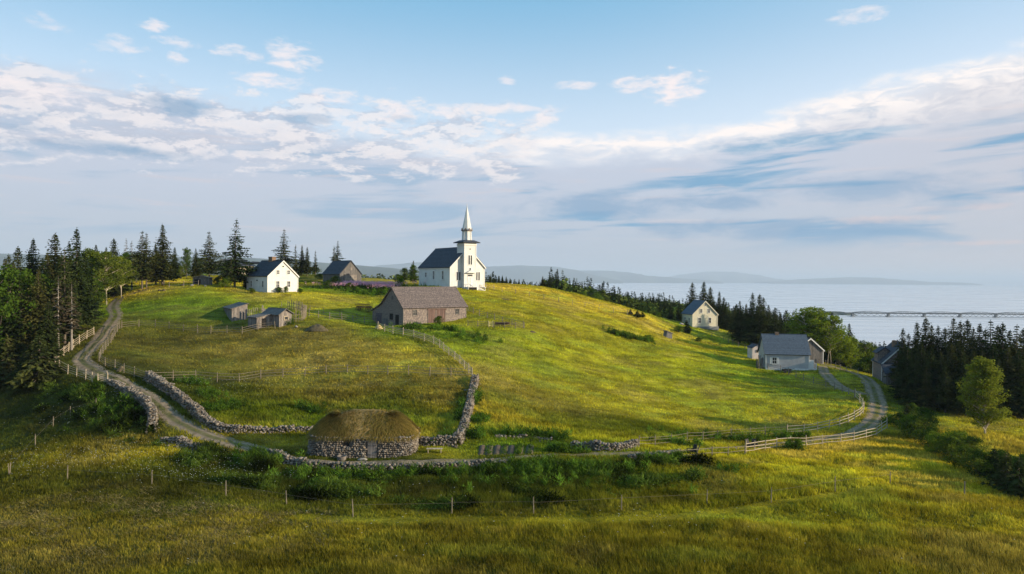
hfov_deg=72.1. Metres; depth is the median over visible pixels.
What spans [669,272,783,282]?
hills
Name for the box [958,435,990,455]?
shrub
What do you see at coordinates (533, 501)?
stake fence
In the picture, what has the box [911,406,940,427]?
shrub
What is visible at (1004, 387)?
spruce tree
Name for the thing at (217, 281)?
shrub
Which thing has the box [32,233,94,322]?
spruce tree
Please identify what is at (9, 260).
spruce tree
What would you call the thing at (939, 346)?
spruce tree
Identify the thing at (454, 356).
rail fence
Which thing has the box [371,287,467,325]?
grey barn
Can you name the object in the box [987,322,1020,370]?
spruce tree
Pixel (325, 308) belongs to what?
rail fence
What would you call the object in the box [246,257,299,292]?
white farmhouse
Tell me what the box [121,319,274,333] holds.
rail fence
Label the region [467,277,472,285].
door
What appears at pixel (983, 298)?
lake water
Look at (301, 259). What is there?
spruce tree
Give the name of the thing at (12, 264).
spruce tree
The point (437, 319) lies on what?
shrub
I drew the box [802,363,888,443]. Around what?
road
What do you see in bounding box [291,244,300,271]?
spruce tree
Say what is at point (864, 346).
leafy tree
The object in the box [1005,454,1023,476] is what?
shrub
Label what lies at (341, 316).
rail fence
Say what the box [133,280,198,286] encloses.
rail fence
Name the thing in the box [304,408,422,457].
stone blackhouse
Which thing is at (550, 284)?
spruce tree
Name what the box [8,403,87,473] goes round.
stake fence
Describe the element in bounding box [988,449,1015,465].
shrub
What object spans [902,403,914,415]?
young spruce
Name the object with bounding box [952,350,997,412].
spruce tree
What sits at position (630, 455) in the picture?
stone wall
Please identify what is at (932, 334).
spruce tree
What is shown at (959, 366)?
spruce tree
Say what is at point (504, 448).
garden bed
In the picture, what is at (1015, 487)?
young spruce
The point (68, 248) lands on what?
spruce tree
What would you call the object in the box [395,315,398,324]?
doorway
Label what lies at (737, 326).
spruce tree
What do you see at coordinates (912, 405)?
shrub
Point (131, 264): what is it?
spruce tree
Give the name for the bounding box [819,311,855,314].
hills
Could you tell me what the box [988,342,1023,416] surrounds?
spruce tree
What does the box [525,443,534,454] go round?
garden bed
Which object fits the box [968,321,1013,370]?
spruce tree
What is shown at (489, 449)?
garden bed
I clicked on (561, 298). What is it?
rail fence
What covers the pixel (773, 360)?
window
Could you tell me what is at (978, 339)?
spruce tree
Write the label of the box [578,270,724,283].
hills
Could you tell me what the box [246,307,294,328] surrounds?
board shed
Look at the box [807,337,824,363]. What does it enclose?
grey barn
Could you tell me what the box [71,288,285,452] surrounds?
road
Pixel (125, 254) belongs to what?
leafy tree
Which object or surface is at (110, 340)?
rail fence
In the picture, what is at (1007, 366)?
spruce tree
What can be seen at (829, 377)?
path
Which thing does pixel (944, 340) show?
spruce tree
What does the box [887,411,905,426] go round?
shrub
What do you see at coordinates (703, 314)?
yellow house
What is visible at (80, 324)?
spruce tree
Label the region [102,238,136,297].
spruce tree
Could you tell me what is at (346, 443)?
window
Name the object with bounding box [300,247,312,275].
spruce tree
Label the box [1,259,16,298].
spruce tree
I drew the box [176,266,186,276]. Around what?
leafy tree
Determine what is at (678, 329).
shrub
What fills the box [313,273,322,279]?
shrub
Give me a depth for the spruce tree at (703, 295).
205.87 m
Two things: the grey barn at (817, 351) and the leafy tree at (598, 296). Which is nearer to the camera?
the grey barn at (817, 351)
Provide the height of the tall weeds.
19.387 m
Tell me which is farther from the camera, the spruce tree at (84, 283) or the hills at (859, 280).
the hills at (859, 280)
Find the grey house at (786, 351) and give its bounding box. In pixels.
[757,332,816,369]
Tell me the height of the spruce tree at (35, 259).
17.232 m
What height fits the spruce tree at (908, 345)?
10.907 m
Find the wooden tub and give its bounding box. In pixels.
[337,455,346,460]
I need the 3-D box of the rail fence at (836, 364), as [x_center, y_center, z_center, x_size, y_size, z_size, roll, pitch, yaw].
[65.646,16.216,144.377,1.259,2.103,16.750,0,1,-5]
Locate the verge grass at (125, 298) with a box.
[69,287,891,466]
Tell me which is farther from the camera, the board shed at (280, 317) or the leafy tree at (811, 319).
the leafy tree at (811, 319)
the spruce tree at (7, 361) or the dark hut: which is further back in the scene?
the dark hut
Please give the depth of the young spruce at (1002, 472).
69.00 m
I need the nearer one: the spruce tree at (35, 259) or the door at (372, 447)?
the door at (372, 447)
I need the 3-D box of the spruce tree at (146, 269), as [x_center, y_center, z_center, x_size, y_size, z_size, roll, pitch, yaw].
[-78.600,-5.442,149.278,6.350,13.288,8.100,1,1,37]
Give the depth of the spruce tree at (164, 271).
152.49 m
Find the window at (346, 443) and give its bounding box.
[342,440,349,446]
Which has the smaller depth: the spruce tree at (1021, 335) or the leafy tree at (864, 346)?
the spruce tree at (1021, 335)
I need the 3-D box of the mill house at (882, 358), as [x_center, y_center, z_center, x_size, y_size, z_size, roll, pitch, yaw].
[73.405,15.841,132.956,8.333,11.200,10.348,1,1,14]
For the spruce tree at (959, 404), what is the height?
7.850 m
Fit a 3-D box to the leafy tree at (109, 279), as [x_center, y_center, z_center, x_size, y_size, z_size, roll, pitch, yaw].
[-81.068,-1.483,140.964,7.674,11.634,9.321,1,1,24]
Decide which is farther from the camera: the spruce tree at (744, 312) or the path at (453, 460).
the spruce tree at (744, 312)
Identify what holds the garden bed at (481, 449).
on the ground at (366, 366)
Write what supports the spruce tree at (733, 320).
on the ground at (366, 366)
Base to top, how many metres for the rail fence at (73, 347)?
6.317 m
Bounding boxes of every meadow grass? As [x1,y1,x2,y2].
[0,373,1023,498]
[0,473,1023,573]
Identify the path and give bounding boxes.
[293,443,783,464]
[817,365,866,394]
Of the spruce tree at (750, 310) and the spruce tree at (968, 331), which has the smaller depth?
the spruce tree at (968, 331)
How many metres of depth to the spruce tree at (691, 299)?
203.94 m
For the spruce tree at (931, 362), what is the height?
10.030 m
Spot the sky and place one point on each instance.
(777, 139)
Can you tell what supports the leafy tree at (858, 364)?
on the ground at (366, 366)
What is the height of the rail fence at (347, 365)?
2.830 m
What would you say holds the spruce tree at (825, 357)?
on the ground at (366, 366)
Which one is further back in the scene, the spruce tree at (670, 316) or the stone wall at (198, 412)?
the spruce tree at (670, 316)
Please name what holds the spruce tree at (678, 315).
on the ground at (366, 366)
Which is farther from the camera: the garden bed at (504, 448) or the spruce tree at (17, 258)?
the spruce tree at (17, 258)
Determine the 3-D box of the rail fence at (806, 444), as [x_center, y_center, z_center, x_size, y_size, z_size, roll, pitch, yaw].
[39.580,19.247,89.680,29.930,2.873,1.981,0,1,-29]
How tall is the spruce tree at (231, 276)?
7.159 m
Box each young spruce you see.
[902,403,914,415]
[976,446,1001,478]
[980,450,1012,488]
[992,453,1023,502]
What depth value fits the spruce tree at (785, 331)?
169.87 m
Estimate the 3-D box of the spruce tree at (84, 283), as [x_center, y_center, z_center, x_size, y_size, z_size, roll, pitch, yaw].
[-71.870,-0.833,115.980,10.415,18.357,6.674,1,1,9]
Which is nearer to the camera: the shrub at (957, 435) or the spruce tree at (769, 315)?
the shrub at (957, 435)
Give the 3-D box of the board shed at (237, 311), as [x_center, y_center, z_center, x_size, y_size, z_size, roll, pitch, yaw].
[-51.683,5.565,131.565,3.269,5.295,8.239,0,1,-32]
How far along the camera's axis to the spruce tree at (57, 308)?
105.98 m
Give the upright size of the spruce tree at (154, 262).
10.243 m
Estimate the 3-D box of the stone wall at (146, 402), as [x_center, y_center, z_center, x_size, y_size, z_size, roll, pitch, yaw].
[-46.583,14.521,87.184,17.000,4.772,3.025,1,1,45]
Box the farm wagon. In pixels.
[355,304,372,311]
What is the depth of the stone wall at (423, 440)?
77.11 m
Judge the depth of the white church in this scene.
161.40 m
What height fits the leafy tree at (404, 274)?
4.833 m
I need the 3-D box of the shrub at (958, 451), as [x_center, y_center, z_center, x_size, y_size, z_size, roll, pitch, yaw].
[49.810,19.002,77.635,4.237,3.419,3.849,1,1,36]
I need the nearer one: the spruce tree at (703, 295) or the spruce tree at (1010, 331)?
the spruce tree at (1010, 331)
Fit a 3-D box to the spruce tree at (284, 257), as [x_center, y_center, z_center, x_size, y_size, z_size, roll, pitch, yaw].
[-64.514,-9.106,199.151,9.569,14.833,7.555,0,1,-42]
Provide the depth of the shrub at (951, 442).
81.67 m
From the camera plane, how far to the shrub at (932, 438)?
84.49 m
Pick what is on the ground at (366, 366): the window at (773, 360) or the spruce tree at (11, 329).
the spruce tree at (11, 329)
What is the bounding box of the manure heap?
[305,324,327,330]
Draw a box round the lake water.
[512,283,1023,348]
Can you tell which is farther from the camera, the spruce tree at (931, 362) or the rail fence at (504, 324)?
the rail fence at (504, 324)
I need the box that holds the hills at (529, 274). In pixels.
[374,262,621,282]
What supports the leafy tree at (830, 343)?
on the ground at (366, 366)
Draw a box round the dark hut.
[191,276,213,284]
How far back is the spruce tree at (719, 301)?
197.82 m
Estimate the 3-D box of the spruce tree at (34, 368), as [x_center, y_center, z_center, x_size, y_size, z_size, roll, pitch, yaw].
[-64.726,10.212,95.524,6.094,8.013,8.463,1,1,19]
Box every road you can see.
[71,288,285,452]
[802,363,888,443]
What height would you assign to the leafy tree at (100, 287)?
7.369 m
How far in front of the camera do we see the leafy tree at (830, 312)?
156.71 m
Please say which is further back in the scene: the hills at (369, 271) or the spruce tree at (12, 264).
the hills at (369, 271)
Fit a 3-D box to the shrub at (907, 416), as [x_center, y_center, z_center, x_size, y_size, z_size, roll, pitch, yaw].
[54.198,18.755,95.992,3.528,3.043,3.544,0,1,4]
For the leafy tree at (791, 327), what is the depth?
157.22 m
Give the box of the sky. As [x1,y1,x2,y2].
[0,0,1023,283]
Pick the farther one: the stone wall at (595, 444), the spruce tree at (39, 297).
the spruce tree at (39, 297)
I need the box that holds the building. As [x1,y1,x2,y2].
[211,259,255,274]
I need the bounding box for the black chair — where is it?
[686,444,696,452]
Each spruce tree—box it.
[0,261,15,316]
[0,277,43,370]
[0,332,20,390]
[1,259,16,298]
[4,350,30,388]
[6,253,11,267]
[6,334,68,389]
[8,267,77,360]
[13,246,28,273]
[19,238,42,276]
[29,302,68,361]
[31,249,85,348]
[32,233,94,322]
[35,259,55,316]
[42,253,58,282]
[44,259,88,341]
[49,276,68,344]
[58,227,105,327]
[63,281,86,350]
[65,243,73,275]
[81,256,102,319]
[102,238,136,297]
[126,231,162,288]
[127,233,160,287]
[127,243,134,289]
[145,244,160,284]
[147,225,178,284]
[169,248,185,278]
[184,249,204,276]
[193,232,223,276]
[208,218,258,286]
[227,256,234,284]
[272,230,299,268]
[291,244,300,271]
[297,245,304,274]
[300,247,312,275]
[311,250,319,274]
[330,241,345,260]
[409,260,417,282]
[538,277,545,286]
[546,273,555,287]
[633,310,642,317]
[666,305,674,320]
[675,306,682,320]
[680,282,697,316]
[683,320,692,333]
[698,282,713,307]
[706,287,717,309]
[714,292,722,323]
[718,297,731,329]
[725,308,736,330]
[727,301,746,343]
[738,295,773,345]
[739,292,761,341]
[742,304,751,329]
[758,297,767,318]
[765,305,776,331]
[770,308,782,332]
[774,310,792,333]
[823,312,842,364]
[832,323,856,367]
[883,330,906,379]
[886,347,917,398]
[888,332,917,378]
[893,353,931,406]
[895,317,944,374]
[899,321,920,357]
[915,342,934,386]
[918,347,942,404]
[927,326,937,352]
[931,343,963,401]
[932,325,946,365]
[934,366,956,412]
[940,327,949,356]
[942,318,969,364]
[945,322,972,368]
[948,347,968,402]
[951,369,972,416]
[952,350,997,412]
[961,319,976,362]
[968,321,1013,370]
[968,323,988,360]
[970,327,980,344]
[977,328,989,357]
[986,325,1003,356]
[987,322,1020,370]
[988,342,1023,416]
[991,358,1023,411]
[997,347,1023,418]
[1000,326,1023,371]
[1006,330,1017,347]
[1006,349,1023,417]
[1007,328,1023,359]
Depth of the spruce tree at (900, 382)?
117.08 m
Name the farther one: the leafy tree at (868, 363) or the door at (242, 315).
the leafy tree at (868, 363)
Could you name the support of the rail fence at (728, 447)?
on the ground at (366, 366)
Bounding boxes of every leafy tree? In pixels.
[0,264,38,352]
[9,267,56,319]
[79,248,103,289]
[88,251,131,304]
[92,276,110,305]
[108,256,138,296]
[121,252,136,287]
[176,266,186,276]
[180,247,193,277]
[393,274,402,282]
[399,267,407,282]
[407,265,418,280]
[588,288,597,298]
[594,293,603,299]
[782,312,816,337]
[785,306,837,344]
[800,310,834,351]
[811,315,850,363]
[825,329,854,365]
[836,335,866,367]
[850,359,872,372]
[851,356,873,374]
[853,340,874,363]
[955,356,1011,432]
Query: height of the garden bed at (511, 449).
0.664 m
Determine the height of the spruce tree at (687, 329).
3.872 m
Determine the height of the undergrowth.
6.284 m
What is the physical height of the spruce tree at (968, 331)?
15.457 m
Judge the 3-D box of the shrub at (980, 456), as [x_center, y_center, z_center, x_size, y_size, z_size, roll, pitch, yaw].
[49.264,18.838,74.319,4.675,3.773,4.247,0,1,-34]
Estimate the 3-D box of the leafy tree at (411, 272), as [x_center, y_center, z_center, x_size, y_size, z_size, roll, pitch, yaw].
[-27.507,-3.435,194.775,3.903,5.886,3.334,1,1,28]
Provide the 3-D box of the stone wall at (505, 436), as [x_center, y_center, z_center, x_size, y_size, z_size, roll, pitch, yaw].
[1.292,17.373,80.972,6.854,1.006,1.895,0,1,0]
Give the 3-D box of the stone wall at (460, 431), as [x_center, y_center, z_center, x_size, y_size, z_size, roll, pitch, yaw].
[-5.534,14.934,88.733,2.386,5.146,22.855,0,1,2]
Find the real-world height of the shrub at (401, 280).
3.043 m
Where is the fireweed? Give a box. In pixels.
[304,280,425,291]
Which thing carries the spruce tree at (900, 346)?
on the ground at (366, 366)
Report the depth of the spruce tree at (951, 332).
120.01 m
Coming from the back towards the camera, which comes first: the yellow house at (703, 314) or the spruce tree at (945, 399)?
the yellow house at (703, 314)
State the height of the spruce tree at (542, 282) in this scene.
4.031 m
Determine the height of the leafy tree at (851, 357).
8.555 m
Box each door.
[240,313,244,319]
[344,274,356,281]
[367,442,376,457]
[376,313,381,323]
[427,308,446,322]
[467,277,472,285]
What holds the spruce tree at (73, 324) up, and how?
on the ground at (366, 366)
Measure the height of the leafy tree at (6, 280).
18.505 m
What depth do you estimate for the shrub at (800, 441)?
85.93 m
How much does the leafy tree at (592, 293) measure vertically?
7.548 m
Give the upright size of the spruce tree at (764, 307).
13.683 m
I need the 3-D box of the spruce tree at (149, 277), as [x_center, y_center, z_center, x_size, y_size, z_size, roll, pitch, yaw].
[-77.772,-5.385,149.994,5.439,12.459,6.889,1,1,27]
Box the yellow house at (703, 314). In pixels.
[681,300,718,329]
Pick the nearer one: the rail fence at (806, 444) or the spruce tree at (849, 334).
the rail fence at (806, 444)
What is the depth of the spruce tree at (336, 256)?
205.62 m
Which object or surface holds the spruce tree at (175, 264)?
on the ground at (366, 366)
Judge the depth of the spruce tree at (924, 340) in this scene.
121.76 m
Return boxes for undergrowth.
[31,377,718,511]
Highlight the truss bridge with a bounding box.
[843,311,1023,317]
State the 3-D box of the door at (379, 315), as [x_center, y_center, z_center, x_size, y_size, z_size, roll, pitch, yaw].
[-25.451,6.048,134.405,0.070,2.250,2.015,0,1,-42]
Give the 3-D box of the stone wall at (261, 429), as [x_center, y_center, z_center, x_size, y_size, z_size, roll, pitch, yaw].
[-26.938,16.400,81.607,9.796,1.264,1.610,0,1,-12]
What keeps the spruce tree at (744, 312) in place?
on the ground at (366, 366)
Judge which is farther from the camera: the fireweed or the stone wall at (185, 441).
the fireweed
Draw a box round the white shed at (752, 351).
[747,343,758,358]
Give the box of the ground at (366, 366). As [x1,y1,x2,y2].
[0,274,1023,573]
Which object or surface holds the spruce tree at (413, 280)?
on the ground at (366, 366)
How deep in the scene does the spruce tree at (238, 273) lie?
151.56 m
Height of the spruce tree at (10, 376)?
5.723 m
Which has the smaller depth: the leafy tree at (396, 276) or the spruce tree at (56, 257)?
the spruce tree at (56, 257)
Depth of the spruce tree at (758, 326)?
169.56 m
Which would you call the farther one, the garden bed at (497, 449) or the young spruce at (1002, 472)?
the garden bed at (497, 449)
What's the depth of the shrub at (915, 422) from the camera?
93.00 m
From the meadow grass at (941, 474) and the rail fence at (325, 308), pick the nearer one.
the meadow grass at (941, 474)
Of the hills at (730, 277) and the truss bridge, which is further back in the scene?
the hills at (730, 277)
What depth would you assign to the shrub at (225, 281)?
148.60 m
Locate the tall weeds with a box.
[59,286,898,493]
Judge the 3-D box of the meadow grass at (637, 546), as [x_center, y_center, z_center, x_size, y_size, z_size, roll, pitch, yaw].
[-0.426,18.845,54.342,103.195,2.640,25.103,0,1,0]
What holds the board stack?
on the ground at (366, 366)
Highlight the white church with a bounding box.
[418,208,485,290]
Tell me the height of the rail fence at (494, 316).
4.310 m
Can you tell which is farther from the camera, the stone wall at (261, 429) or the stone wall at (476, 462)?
the stone wall at (261, 429)
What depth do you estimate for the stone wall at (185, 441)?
76.79 m
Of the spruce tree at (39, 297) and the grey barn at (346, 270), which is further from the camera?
the grey barn at (346, 270)
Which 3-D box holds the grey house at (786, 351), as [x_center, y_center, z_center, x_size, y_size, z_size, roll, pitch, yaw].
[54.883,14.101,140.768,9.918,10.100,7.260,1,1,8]
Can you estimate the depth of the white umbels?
70.08 m
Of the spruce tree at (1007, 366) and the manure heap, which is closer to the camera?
the spruce tree at (1007, 366)
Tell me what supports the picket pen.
on the ground at (366, 366)
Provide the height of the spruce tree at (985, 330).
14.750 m
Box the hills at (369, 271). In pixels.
[0,254,418,278]
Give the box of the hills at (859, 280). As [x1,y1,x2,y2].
[754,277,981,284]
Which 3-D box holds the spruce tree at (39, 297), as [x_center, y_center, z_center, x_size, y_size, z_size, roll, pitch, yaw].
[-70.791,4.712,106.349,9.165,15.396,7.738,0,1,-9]
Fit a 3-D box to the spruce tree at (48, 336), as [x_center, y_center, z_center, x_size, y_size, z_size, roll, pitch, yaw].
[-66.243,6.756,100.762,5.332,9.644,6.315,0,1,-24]
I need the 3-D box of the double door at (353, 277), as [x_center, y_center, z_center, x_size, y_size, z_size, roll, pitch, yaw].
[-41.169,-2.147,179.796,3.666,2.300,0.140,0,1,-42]
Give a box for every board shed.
[222,302,248,320]
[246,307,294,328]
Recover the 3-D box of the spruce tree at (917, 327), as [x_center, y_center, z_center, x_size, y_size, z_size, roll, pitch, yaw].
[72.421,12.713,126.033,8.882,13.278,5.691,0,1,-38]
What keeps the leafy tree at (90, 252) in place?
on the ground at (366, 366)
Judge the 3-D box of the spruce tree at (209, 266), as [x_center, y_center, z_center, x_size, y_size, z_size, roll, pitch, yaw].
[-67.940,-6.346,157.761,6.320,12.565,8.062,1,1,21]
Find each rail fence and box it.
[54,327,93,381]
[98,321,147,377]
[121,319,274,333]
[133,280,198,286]
[150,364,466,381]
[281,301,374,321]
[300,308,376,323]
[377,322,472,374]
[467,305,523,327]
[487,286,632,314]
[493,321,524,328]
[638,426,786,445]
[679,445,745,455]
[745,419,887,450]
[770,364,854,397]
[787,389,864,431]
[819,358,858,373]
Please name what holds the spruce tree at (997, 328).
on the ground at (366, 366)
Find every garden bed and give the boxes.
[478,445,484,454]
[485,443,493,454]
[493,445,500,454]
[500,443,508,454]
[508,445,514,454]
[515,441,523,454]
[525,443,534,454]
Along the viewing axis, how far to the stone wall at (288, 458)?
71.03 m
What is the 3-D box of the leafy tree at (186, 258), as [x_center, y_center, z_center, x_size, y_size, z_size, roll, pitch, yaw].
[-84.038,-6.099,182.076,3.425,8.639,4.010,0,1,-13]
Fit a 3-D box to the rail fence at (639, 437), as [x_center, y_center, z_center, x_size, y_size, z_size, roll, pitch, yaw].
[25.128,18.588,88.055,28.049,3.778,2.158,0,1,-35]
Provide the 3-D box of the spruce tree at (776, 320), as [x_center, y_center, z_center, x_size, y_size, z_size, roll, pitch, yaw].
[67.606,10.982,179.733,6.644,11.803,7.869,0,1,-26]
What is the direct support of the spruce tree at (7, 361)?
on the ground at (366, 366)
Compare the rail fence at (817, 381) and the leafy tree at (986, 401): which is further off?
the rail fence at (817, 381)
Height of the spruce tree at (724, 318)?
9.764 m
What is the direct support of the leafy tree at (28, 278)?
on the ground at (366, 366)
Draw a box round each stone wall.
[106,379,159,433]
[142,370,241,433]
[159,435,212,453]
[235,424,312,434]
[267,448,360,468]
[355,458,507,469]
[418,435,457,447]
[451,374,480,445]
[494,434,552,441]
[570,439,639,451]
[627,449,682,459]
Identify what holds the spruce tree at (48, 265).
on the ground at (366, 366)
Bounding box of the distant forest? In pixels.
[134,266,886,362]
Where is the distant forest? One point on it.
(653, 306)
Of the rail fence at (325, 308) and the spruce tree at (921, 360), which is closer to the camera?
the spruce tree at (921, 360)
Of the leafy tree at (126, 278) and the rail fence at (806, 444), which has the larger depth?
the leafy tree at (126, 278)
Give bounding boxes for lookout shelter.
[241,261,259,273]
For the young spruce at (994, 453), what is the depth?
73.03 m
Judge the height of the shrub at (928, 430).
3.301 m
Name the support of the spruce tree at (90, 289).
on the ground at (366, 366)
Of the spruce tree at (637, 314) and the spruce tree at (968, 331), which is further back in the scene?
the spruce tree at (637, 314)
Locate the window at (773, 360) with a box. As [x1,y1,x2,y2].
[770,357,778,364]
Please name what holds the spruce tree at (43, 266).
on the ground at (366, 366)
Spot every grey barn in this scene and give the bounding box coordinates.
[322,260,361,282]
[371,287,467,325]
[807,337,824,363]
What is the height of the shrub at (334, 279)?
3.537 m
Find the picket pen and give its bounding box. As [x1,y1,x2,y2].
[288,300,306,321]
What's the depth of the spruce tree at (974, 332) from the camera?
125.97 m
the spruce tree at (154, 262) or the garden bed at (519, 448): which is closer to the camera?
the garden bed at (519, 448)
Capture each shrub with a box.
[212,277,221,284]
[219,277,232,287]
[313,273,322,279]
[322,280,332,288]
[329,276,340,286]
[396,277,405,285]
[433,315,444,325]
[673,326,684,331]
[793,438,804,449]
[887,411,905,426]
[894,413,922,432]
[898,415,935,439]
[900,402,919,415]
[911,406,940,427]
[911,426,942,447]
[923,431,948,453]
[936,436,967,460]
[942,428,978,449]
[942,444,974,469]
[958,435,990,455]
[959,447,998,477]
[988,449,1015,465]
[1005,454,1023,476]
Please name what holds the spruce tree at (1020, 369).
on the ground at (366, 366)
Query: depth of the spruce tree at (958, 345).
117.91 m
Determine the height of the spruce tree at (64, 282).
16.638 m
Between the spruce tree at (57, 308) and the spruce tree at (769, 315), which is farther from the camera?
the spruce tree at (769, 315)
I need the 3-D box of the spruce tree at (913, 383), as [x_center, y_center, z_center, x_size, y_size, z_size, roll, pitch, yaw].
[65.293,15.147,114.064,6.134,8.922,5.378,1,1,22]
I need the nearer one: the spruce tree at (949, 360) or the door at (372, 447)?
the door at (372, 447)
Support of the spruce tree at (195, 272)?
on the ground at (366, 366)
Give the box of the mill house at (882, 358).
[871,340,906,385]
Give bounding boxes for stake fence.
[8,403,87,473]
[9,462,890,516]
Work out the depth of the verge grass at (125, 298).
101.31 m
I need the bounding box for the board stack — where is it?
[756,355,764,368]
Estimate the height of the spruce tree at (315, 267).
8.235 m
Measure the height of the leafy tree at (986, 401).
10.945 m
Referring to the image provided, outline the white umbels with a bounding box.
[5,370,991,564]
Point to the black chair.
(694, 446)
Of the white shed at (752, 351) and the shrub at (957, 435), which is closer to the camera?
the shrub at (957, 435)
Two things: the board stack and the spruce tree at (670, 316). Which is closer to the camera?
the board stack
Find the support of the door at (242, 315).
in the board shed at (237, 311)
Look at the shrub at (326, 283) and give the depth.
165.33 m
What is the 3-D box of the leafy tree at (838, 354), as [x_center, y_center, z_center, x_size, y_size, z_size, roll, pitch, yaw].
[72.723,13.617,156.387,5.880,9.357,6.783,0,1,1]

